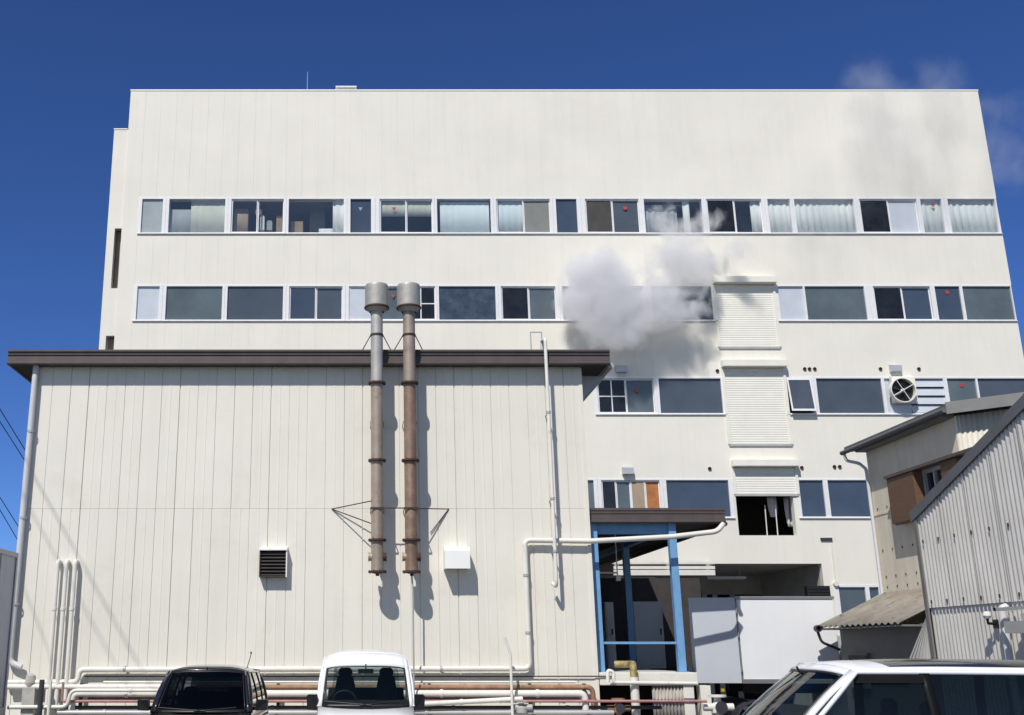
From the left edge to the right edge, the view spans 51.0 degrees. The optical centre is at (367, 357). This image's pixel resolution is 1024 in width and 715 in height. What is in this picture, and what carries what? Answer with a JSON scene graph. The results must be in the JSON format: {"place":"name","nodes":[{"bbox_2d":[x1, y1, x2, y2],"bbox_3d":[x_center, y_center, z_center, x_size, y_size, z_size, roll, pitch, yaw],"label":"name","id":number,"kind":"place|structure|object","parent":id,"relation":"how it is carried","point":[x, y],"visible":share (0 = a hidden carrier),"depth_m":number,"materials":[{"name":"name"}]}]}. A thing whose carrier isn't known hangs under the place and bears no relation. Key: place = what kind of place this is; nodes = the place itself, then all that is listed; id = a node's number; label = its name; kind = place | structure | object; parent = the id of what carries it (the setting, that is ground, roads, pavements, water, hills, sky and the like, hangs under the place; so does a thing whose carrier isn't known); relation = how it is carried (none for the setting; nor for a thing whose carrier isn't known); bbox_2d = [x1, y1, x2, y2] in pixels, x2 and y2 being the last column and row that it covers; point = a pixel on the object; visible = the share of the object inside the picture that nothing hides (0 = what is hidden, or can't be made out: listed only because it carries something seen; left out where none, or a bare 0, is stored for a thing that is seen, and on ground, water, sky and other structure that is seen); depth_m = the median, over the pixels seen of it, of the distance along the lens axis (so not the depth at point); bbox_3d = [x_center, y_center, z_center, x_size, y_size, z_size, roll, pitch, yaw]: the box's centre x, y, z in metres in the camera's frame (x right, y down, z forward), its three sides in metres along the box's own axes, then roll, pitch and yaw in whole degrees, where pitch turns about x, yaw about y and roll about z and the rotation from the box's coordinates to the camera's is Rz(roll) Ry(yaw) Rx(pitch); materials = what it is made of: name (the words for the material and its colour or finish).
{"place":"outdoors","nodes":[
{"label":"outdoors","id":0,"kind":"place"},
{"bbox_2d":[0,548,18,714],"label":"building","id":1,"kind":"structure","parent":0,"point":[8,567],"depth_m":17.18,"materials":[{"name":"grey metal"}]},
{"bbox_2d":[5,672,808,714],"bbox_3d":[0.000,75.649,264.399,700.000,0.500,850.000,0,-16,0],"label":"ground","id":2,"kind":"structure","parent":0,"point":[782,708],"depth_m":36.81,"materials":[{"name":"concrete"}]},
{"bbox_2d":[20,673,37,714],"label":"post","id":3,"kind":"object","parent":2,"relation":"on","point":[29,695],"visible":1,"depth_m":20.29,"materials":[{"name":"metal"}]},
{"bbox_2d":[137,652,268,714],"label":"parked car","id":4,"kind":"object","parent":2,"relation":"on","point":[213,689],"visible":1,"depth_m":15.08,"materials":[{"name":"black paint"}]},
{"bbox_2d":[5,350,613,714],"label":"shed building","id":5,"kind":"structure","parent":2,"relation":"on","point":[181,504],"depth_m":21.43,"materials":[{"name":"beige metal"}]},
{"bbox_2d":[9,365,38,669],"bbox_3d":[-6.855,3.118,21.346,0.332,6.141,0.189,0,-16,0],"label":"downpipe","id":6,"kind":"object","parent":5,"relation":"attached to","point":[13,663],"visible":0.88,"depth_m":21.36,"materials":[{"name":"metal"}]},
{"bbox_2d":[44,559,61,714],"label":"wall pipe","id":7,"kind":"object","parent":5,"relation":"attached to","point":[53,616],"depth_m":20.65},
{"bbox_2d":[53,559,70,714],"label":"wall pipe","id":8,"kind":"object","parent":5,"relation":"attached to","point":[67,562],"depth_m":20.63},
{"bbox_2d":[62,559,79,709],"bbox_3d":[-5.809,5.645,20.636,0.110,3.364,0.218,0,-16,0],"label":"wall pipe","id":9,"kind":"object","parent":5,"relation":"attached to","point":[76,562],"depth_m":20.65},
{"bbox_2d":[84,676,611,676],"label":"rack pipe","id":10,"kind":"object","parent":5,"relation":"attached to","point":[376,676],"visible":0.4,"depth_m":20.53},
{"bbox_2d":[332,282,390,575],"bbox_3d":[-0.080,1.416,21.538,1.294,5.983,0.847,0,-16,0],"label":"chimney","id":11,"kind":"object","parent":5,"relation":"attached to","point":[376,307],"visible":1,"depth_m":21.30,"materials":[{"name":"metal"}]},
{"bbox_2d":[8,522,725,683],"bbox_3d":[0.118,4.827,20.873,14.218,3.150,0.193,0,-16,0],"label":"wall pipe","id":12,"kind":"object","parent":5,"relation":"attached to","point":[528,631],"depth_m":20.49,"materials":[{"name":"metal"}]},
{"bbox_2d":[384,282,448,575],"bbox_3d":[0.990,1.416,21.538,1.343,5.983,0.847,0,-16,0],"label":"chimney","id":13,"kind":"object","parent":5,"relation":"attached to","point":[408,307],"visible":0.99,"depth_m":21.30,"materials":[{"name":"metal"}]},
{"bbox_2d":[411,576,414,693],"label":"drain pipe","id":14,"kind":"object","parent":13,"relation":"attached to","point":[413,631],"visible":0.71,"depth_m":20.34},
{"bbox_2d":[540,338,557,587],"bbox_3d":[3.690,2.064,21.563,0.131,5.174,0.512,0,-16,0],"label":"wall pipe","id":15,"kind":"object","parent":5,"relation":"attached to","point":[543,343],"depth_m":21.31,"materials":[{"name":"metal"}]},
{"bbox_2d":[307,650,424,714],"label":"parked van","id":16,"kind":"object","parent":2,"relation":"on","point":[346,696],"visible":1,"depth_m":16.47,"materials":[{"name":"white paint"}]},
{"bbox_2d":[607,698,630,714],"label":"valve","id":17,"kind":"object","parent":2,"relation":"on","point":[619,709],"visible":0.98,"depth_m":20.13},
{"bbox_2d":[598,668,712,714],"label":"loading dock","id":18,"kind":"object","parent":2,"relation":"on","point":[609,691],"visible":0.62,"depth_m":20.58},
{"bbox_2d":[601,602,616,667],"bbox_3d":[6.130,7.037,26.820,0.224,1.601,0.550,0,-16,0],"label":"cabinet","id":19,"kind":"object","parent":18,"relation":"on","point":[608,631],"visible":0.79,"depth_m":26.64,"materials":[{"name":"black"}]},
{"bbox_2d":[614,661,637,676],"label":"lagged pipe","id":20,"kind":"object","parent":18,"relation":"on","point":[632,665],"visible":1,"depth_m":20.59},
{"bbox_2d":[630,677,640,714],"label":"wall pipe","id":21,"kind":"object","parent":20,"relation":"attached to","point":[634,690],"depth_m":20.32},
{"bbox_2d":[606,669,696,684],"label":"wall pipe","id":22,"kind":"object","parent":21,"relation":"attached to","point":[608,672],"depth_m":20.29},
{"bbox_2d":[633,602,665,668],"bbox_3d":[6.756,6.711,25.561,0.726,1.556,0.550,0,-16,0],"label":"cabinet","id":23,"kind":"object","parent":18,"relation":"on","point":[648,621],"visible":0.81,"depth_m":25.33,"materials":[{"name":"metal"}]},
{"bbox_2d":[600,578,700,666],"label":"bay wall","id":24,"kind":"structure","parent":18,"relation":"on","point":[648,589],"depth_m":28.49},
{"bbox_2d":[589,508,727,671],"bbox_3d":[5.920,6.693,28.602,2.818,3.217,15.500,0,-16,0],"label":"loading canopy","id":25,"kind":"object","parent":18,"relation":"on","point":[611,522],"visible":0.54,"depth_m":21.56,"materials":[{"name":"blue metal"}]},
{"bbox_2d":[600,534,620,580],"bbox_3d":[5.271,4.377,23.298,0.560,1.068,0.100,0,-16,0],"label":"hanging lamp","id":26,"kind":"object","parent":25,"relation":"hanging from","point":[617,577],"visible":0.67,"depth_m":23.19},
{"bbox_2d":[652,685,684,714],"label":"corrugated sheet","id":27,"kind":"object","parent":18,"relation":"attached to","point":[667,692],"visible":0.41,"depth_m":20.52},
{"bbox_2d":[702,695,734,714],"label":"valve","id":28,"kind":"object","parent":2,"relation":"on","point":[717,706],"visible":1,"depth_m":20.13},
{"bbox_2d":[688,596,848,714],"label":"box truck","id":29,"kind":"object","parent":2,"relation":"on","point":[754,644],"visible":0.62,"depth_m":22.25,"materials":[{"name":"white metal"}]},
{"bbox_2d":[813,588,931,714],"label":"lean to","id":30,"kind":"object","parent":2,"relation":"on","point":[869,629],"visible":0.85,"depth_m":20.32,"materials":[{"name":"metal"}]},
{"bbox_2d":[742,659,1023,714],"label":"parked minivan","id":31,"kind":"object","parent":2,"relation":"on","point":[938,687],"visible":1,"depth_m":9.44,"materials":[{"name":"paint"}]},
{"bbox_2d":[0,0,1023,551],"label":"sky","id":32,"kind":"structure","parent":0,"point":[69,69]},
{"bbox_2d":[99,86,1023,705],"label":"factory building","id":33,"kind":"structure","parent":0,"point":[761,294],"depth_m":40.01,"materials":[{"name":"white metal"}]},
{"bbox_2d":[132,285,162,321],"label":"window","id":34,"kind":"structure","parent":33,"relation":"in","point":[147,301],"depth_m":39.52,"materials":[{"name":"glass"}]},
{"bbox_2d":[137,197,165,233],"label":"window","id":35,"kind":"structure","parent":33,"relation":"in","point":[152,210],"depth_m":40.46,"materials":[{"name":"glass"}]},
{"bbox_2d":[161,285,224,321],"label":"window","id":36,"kind":"structure","parent":33,"relation":"in","point":[180,303],"depth_m":39.53,"materials":[{"name":"glass"}]},
{"bbox_2d":[164,197,228,233],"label":"window","id":37,"kind":"structure","parent":33,"relation":"in","point":[207,215],"depth_m":40.58,"materials":[{"name":"glass"}]},
{"bbox_2d":[224,285,285,321],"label":"window","id":38,"kind":"structure","parent":33,"relation":"in","point":[243,303],"depth_m":39.53,"materials":[{"name":"glass"}]},
{"bbox_2d":[227,197,285,233],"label":"window","id":39,"kind":"structure","parent":33,"relation":"in","point":[240,222],"depth_m":40.61,"materials":[{"name":"white metal"}]},
{"bbox_2d":[276,216,282,231],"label":"cardboard box","id":40,"kind":"object","parent":33,"relation":"in","point":[279,223],"visible":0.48,"depth_m":40.84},
{"bbox_2d":[291,221,302,231],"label":"cardboard box","id":41,"kind":"object","parent":33,"relation":"in","point":[296,226],"visible":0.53,"depth_m":40.80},
{"bbox_2d":[286,285,345,321],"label":"window","id":42,"kind":"structure","parent":33,"relation":"in","point":[304,303],"depth_m":39.55,"materials":[{"name":"glass"}]},
{"bbox_2d":[286,197,346,233],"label":"window","id":43,"kind":"structure","parent":33,"relation":"in","point":[339,203],"depth_m":40.55,"materials":[{"name":"white metal"}]},
{"bbox_2d":[347,197,374,233],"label":"window","id":44,"kind":"structure","parent":33,"relation":"in","point":[360,210],"depth_m":40.46,"materials":[{"name":"glass"}]},
{"bbox_2d":[346,285,437,321],"bbox_3d":[0.905,-2.007,39.590,3.418,1.452,0.340,0,-16,0],"label":"window","id":45,"kind":"structure","parent":33,"relation":"in","point":[355,294],"depth_m":39.51,"materials":[{"name":"glass"}]},
{"bbox_2d":[375,197,434,233],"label":"window","id":46,"kind":"structure","parent":33,"relation":"in","point":[405,207],"depth_m":40.61,"materials":[{"name":"white metal"}]},
{"bbox_2d":[434,197,494,233],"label":"window","id":47,"kind":"structure","parent":33,"relation":"in","point":[458,215],"depth_m":40.56,"materials":[{"name":"glass"}]},
{"bbox_2d":[437,285,498,321],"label":"window","id":48,"kind":"structure","parent":33,"relation":"in","point":[455,303],"depth_m":39.53,"materials":[{"name":"glass"}]},
{"bbox_2d":[493,197,554,233],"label":"window","id":49,"kind":"structure","parent":33,"relation":"in","point":[512,215],"depth_m":40.53,"materials":[{"name":"glass"}]},
{"bbox_2d":[498,285,560,321],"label":"window","id":50,"kind":"structure","parent":33,"relation":"in","point":[517,303],"depth_m":39.55,"materials":[{"name":"glass"}]},
{"bbox_2d":[553,197,582,233],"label":"window","id":51,"kind":"structure","parent":33,"relation":"in","point":[567,216],"depth_m":40.46,"materials":[{"name":"glass"}]},
{"bbox_2d":[559,285,587,321],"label":"window","id":52,"kind":"structure","parent":33,"relation":"in","point":[572,298],"depth_m":39.52,"materials":[{"name":"white metal"}]},
{"bbox_2d":[588,478,598,507],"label":"window","id":53,"kind":"structure","parent":33,"relation":"in","point":[592,482],"depth_m":37.61,"materials":[{"name":"white metal"}]},
{"bbox_2d":[580,197,643,233],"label":"window","id":54,"kind":"structure","parent":33,"relation":"in","point":[600,215],"depth_m":40.49,"materials":[{"name":"glass"}]},
{"bbox_2d":[585,285,649,321],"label":"window","id":55,"kind":"structure","parent":33,"relation":"in","point":[604,303],"depth_m":39.55,"materials":[{"name":"white metal"}]},
{"bbox_2d":[594,377,658,414],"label":"window","id":56,"kind":"structure","parent":33,"relation":"in","point":[613,395],"depth_m":38.59,"materials":[{"name":"glass"}]},
{"bbox_2d":[597,478,664,507],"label":"window","id":57,"kind":"structure","parent":33,"relation":"in","point":[612,492],"depth_m":37.64,"materials":[{"name":"glass"}]},
{"bbox_2d":[613,562,714,575],"bbox_3d":[10.222,7.318,36.577,3.491,0.471,0.593,0,-16,0],"label":"pipe rail","id":58,"kind":"object","parent":33,"relation":"attached to","point":[708,567],"visible":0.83,"depth_m":36.31,"materials":[{"name":"metal"}]},
{"bbox_2d":[641,197,706,233],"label":"window","id":59,"kind":"structure","parent":33,"relation":"in","point":[657,219],"depth_m":40.65,"materials":[{"name":"glass"}]},
{"bbox_2d":[647,285,716,321],"bbox_3d":[11.763,-2.007,39.590,2.527,1.452,0.340,0,-16,0],"label":"window","id":60,"kind":"structure","parent":33,"relation":"in","point":[666,303],"depth_m":39.53,"materials":[{"name":"glass"}]},
{"bbox_2d":[656,377,725,414],"bbox_3d":[11.817,1.425,38.637,2.495,1.437,0.340,0,-16,0],"label":"window","id":61,"kind":"structure","parent":33,"relation":"in","point":[675,395],"depth_m":38.58,"materials":[{"name":"glass"}]},
{"bbox_2d":[662,478,735,518],"bbox_3d":[11.771,5.032,37.636,2.459,1.431,0.340,0,-16,0],"label":"window","id":62,"kind":"structure","parent":33,"relation":"in","point":[678,492],"depth_m":37.62,"materials":[{"name":"glass"}]},
{"bbox_2d":[651,595,753,698],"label":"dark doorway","id":63,"kind":"structure","parent":33,"relation":"in","point":[717,687],"depth_m":43.44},
{"bbox_2d":[706,567,745,578],"bbox_3d":[13.001,7.816,38.305,1.423,0.440,0.100,0,-16,0],"label":"tube lamp","id":64,"kind":"object","parent":33,"relation":"hanging from","point":[726,577],"visible":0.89,"depth_m":38.22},
{"bbox_2d":[704,197,767,233],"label":"window","id":65,"kind":"structure","parent":33,"relation":"in","point":[720,216],"depth_m":40.51,"materials":[{"name":"glass"}]},
{"bbox_2d":[767,496,776,516],"bbox_3d":[14.593,5.365,38.052,0.327,0.751,0.110,0,-16,0],"label":"hanging cloth","id":66,"kind":"object","parent":33,"relation":"hanging from","point":[771,502],"visible":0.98,"depth_m":38.06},
{"bbox_2d":[764,197,795,233],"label":"window","id":67,"kind":"structure","parent":33,"relation":"in","point":[779,210],"depth_m":40.54,"materials":[{"name":"glass"}]},
{"bbox_2d":[783,496,792,526],"bbox_3d":[15.180,5.534,38.005,0.308,1.101,0.110,0,-16,0],"label":"hanging cloth","id":68,"kind":"object","parent":33,"relation":"hanging from","point":[787,508],"visible":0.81,"depth_m":38.01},
{"bbox_2d":[775,285,807,321],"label":"window","id":69,"kind":"structure","parent":33,"relation":"in","point":[791,306],"depth_m":39.53,"materials":[{"name":"glass"}]},
{"bbox_2d":[784,377,817,414],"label":"window","id":70,"kind":"structure","parent":33,"relation":"in","point":[801,389],"depth_m":38.41,"materials":[{"name":"glass"}]},
{"bbox_2d":[797,478,829,518],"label":"window","id":71,"kind":"structure","parent":33,"relation":"in","point":[812,503],"depth_m":37.56,"materials":[{"name":"glass"}]},
{"bbox_2d":[792,197,860,233],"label":"window","id":72,"kind":"structure","parent":33,"relation":"in","point":[812,215],"depth_m":40.56,"materials":[{"name":"glass"}]},
{"bbox_2d":[803,285,872,321],"bbox_3d":[17.588,-2.007,39.590,2.425,1.452,0.340,0,-16,0],"label":"window","id":73,"kind":"structure","parent":33,"relation":"in","point":[824,303],"depth_m":39.53,"materials":[{"name":"glass"}]},
{"bbox_2d":[825,478,873,518],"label":"window","id":74,"kind":"structure","parent":33,"relation":"in","point":[847,498],"depth_m":37.58,"materials":[{"name":"glass"}]},
{"bbox_2d":[813,377,887,414],"bbox_3d":[17.596,1.425,38.637,2.531,1.437,0.340,0,-16,0],"label":"window","id":75,"kind":"structure","parent":33,"relation":"in","point":[833,395],"depth_m":38.58,"materials":[{"name":"glass"}]},
{"bbox_2d":[834,585,879,614],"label":"window","id":76,"kind":"structure","parent":33,"relation":"in","point":[848,597],"depth_m":36.68,"materials":[{"name":"glass"}]},
{"bbox_2d":[856,197,923,233],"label":"window","id":77,"kind":"structure","parent":33,"relation":"in","point":[876,215],"depth_m":40.50,"materials":[{"name":"glass"}]},
{"bbox_2d":[868,285,937,321],"bbox_3d":[19.998,-2.007,39.590,2.386,1.452,0.340,0,-16,0],"label":"window","id":78,"kind":"structure","parent":33,"relation":"in","point":[889,303],"depth_m":39.55,"materials":[{"name":"glass"}]},
{"bbox_2d":[889,376,917,403],"bbox_3d":[19.448,1.151,38.399,1.033,1.066,0.395,0,-16,0],"label":"exhaust fan","id":79,"kind":"object","parent":33,"relation":"attached to","point":[902,390],"visible":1,"depth_m":38.32,"materials":[{"name":"white metal"}]},
{"bbox_2d":[882,377,947,414],"bbox_3d":[20.008,1.425,38.637,2.286,1.437,0.340,0,-16,0],"label":"window","id":80,"kind":"structure","parent":33,"relation":"in","point":[931,391],"depth_m":38.56,"materials":[{"name":"white metal"}]},
{"bbox_2d":[918,197,949,233],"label":"window","id":81,"kind":"structure","parent":33,"relation":"in","point":[933,214],"depth_m":40.54,"materials":[{"name":"glass"}]},
{"bbox_2d":[932,285,966,321],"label":"window","id":82,"kind":"structure","parent":33,"relation":"in","point":[949,307],"depth_m":39.53,"materials":[{"name":"glass"}]},
{"bbox_2d":[945,377,978,401],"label":"window","id":83,"kind":"structure","parent":33,"relation":"in","point":[958,388],"depth_m":38.66,"materials":[{"name":"glass"}]},
{"bbox_2d":[944,197,1002,233],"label":"window","id":84,"kind":"structure","parent":33,"relation":"in","point":[965,215],"depth_m":40.56,"materials":[{"name":"glass"}]},
{"bbox_2d":[960,285,1017,321],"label":"window","id":85,"kind":"structure","parent":33,"relation":"in","point":[982,303],"depth_m":39.54,"materials":[{"name":"glass"}]},
{"bbox_2d":[976,377,1023,397],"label":"window","id":86,"kind":"structure","parent":33,"relation":"in","point":[987,386],"depth_m":38.69,"materials":[{"name":"glass"}]},
{"bbox_2d":[840,392,1023,658],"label":"house","id":87,"kind":"structure","parent":0,"point":[912,462],"depth_m":20.96,"materials":[{"name":"metal"}]},
{"bbox_2d":[922,465,941,495],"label":"window","id":88,"kind":"structure","parent":87,"relation":"in","point":[931,476],"depth_m":20.32,"materials":[{"name":"metal"}]},
{"bbox_2d":[909,394,1023,659],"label":"warehouse","id":89,"kind":"structure","parent":0,"point":[966,512],"depth_m":14.94,"materials":[{"name":"metal"}]},
{"bbox_2d":[927,614,936,658],"bbox_3d":[8.575,5.049,15.825,0.030,2.338,0.110,0,-16,0],"label":"board","id":90,"kind":"object","parent":89,"relation":"attached to","point":[931,638],"visible":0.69,"depth_m":16.03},
{"bbox_2d":[982,611,999,628],"bbox_3d":[8.513,3.587,14.443,0.177,0.230,0.107,0,-16,0],"label":"wall lamp","id":91,"kind":"object","parent":89,"relation":"attached to","point":[986,615],"visible":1,"depth_m":14.42,"materials":[{"name":"white plastic"}]},
{"bbox_2d":[998,603,1013,659],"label":"wall pipe","id":92,"kind":"object","parent":89,"relation":"attached to","point":[1007,643],"depth_m":14.06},
{"bbox_2d":[993,606,1023,632],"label":"wall bracket","id":93,"kind":"object","parent":89,"relation":"attached to","point":[1013,626],"depth_m":13.66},
{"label":"pavement","id":94,"kind":"structure","parent":0,"visible":0},
{"bbox_2d":[37,680,44,714],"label":"post","id":95,"kind":"object","parent":94,"relation":"on","point":[40,697],"depth_m":19.95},
{"bbox_2d":[47,680,51,714],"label":"post","id":96,"kind":"object","parent":94,"relation":"on","point":[49,697],"depth_m":19.97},
{"bbox_2d":[78,683,83,709],"bbox_3d":[-5.511,6.860,20.132,0.060,1.234,0.527,0,-16,0],"label":"rack post","id":97,"kind":"object","parent":94,"relation":"on","point":[80,704],"visible":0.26,"depth_m":20.29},
{"bbox_2d":[7,684,160,689],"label":"rack pipe","id":98,"kind":"object","parent":97,"relation":"attached to","point":[36,686],"visible":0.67,"depth_m":20.33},
{"bbox_2d":[9,688,158,708],"bbox_3d":[-5.122,6.464,20.031,3.288,0.378,0.085,0,-16,0],"label":"rack pipe","id":99,"kind":"object","parent":97,"relation":"attached to","point":[71,692],"visible":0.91,"depth_m":20.04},
{"bbox_2d":[57,709,613,714],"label":"rack pipe","id":100,"kind":"object","parent":97,"relation":"attached to","point":[314,712],"visible":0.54,"depth_m":19.96,"materials":[{"name":"metal"}]},
{"bbox_2d":[514,701,532,713],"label":"valve","id":101,"kind":"object","parent":100,"relation":"on","point":[521,707],"visible":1,"depth_m":19.93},
{"bbox_2d":[425,696,522,705],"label":"rack pipe","id":102,"kind":"object","parent":101,"relation":"attached to","point":[469,701],"visible":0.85,"depth_m":19.93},
{"bbox_2d":[503,636,513,714],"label":"vent pole","id":103,"kind":"object","parent":94,"relation":"on","point":[511,674],"visible":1,"depth_m":19.98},
{"bbox_3d":[-1.714,6.860,20.132,0.060,1.234,0.527,0,-16,0],"label":"rack post","id":104,"kind":"object","parent":94,"relation":"on","visible":0},
{"bbox_2d":[103,681,574,682],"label":"rack pipe","id":105,"kind":"object","parent":104,"relation":"on","point":[373,681],"visible":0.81,"depth_m":20.45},
{"bbox_2d":[61,682,706,702],"bbox_3d":[0.311,6.387,20.156,12.300,0.376,0.052,0,-16,0],"label":"rack pipe","id":106,"kind":"object","parent":104,"relation":"attached to","point":[529,701],"visible":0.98,"depth_m":20.09,"materials":[{"name":"metal"}]},
{"bbox_3d":[1.198,6.860,20.132,0.060,1.234,0.527,0,-16,0],"label":"rack post","id":107,"kind":"object","parent":94,"relation":"on","visible":0},
{"bbox_2d":[7,705,661,709],"bbox_3d":[-0.623,6.683,20.177,12.487,0.083,0.083,0,-16,0],"label":"rack pipe","id":108,"kind":"object","parent":107,"relation":"attached to","point":[452,707],"visible":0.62,"depth_m":20.14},
{"bbox_2d":[265,684,595,709],"bbox_3d":[0.561,6.760,20.260,7.666,0.961,0.122,0,-16,0],"label":"rack pipe","id":109,"kind":"object","parent":107,"relation":"attached to","point":[590,688],"visible":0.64,"depth_m":20.33,"materials":[{"name":"metal"}]},
{"bbox_3d":[4.184,6.860,20.132,0.060,1.234,0.527,0,-16,0],"label":"rack post","id":110,"kind":"object","parent":94,"relation":"on","visible":0},
{"bbox_2d":[68,689,588,709],"bbox_3d":[-0.734,6.829,20.116,9.931,0.979,0.159,0,-16,0],"label":"rack pipe","id":111,"kind":"object","parent":110,"relation":"attached to","point":[442,693],"visible":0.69,"depth_m":20.17,"materials":[{"name":"metal"}]},
{"bbox_3d":[3.133,6.860,20.132,0.060,1.234,0.527,0,-16,0],"label":"rack post","id":112,"kind":"object","parent":94,"relation":"on","visible":0},
{"bbox_2d":[88,697,578,699],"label":"rack pipe","id":113,"kind":"object","parent":112,"relation":"attached to","point":[305,698],"visible":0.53,"depth_m":20.27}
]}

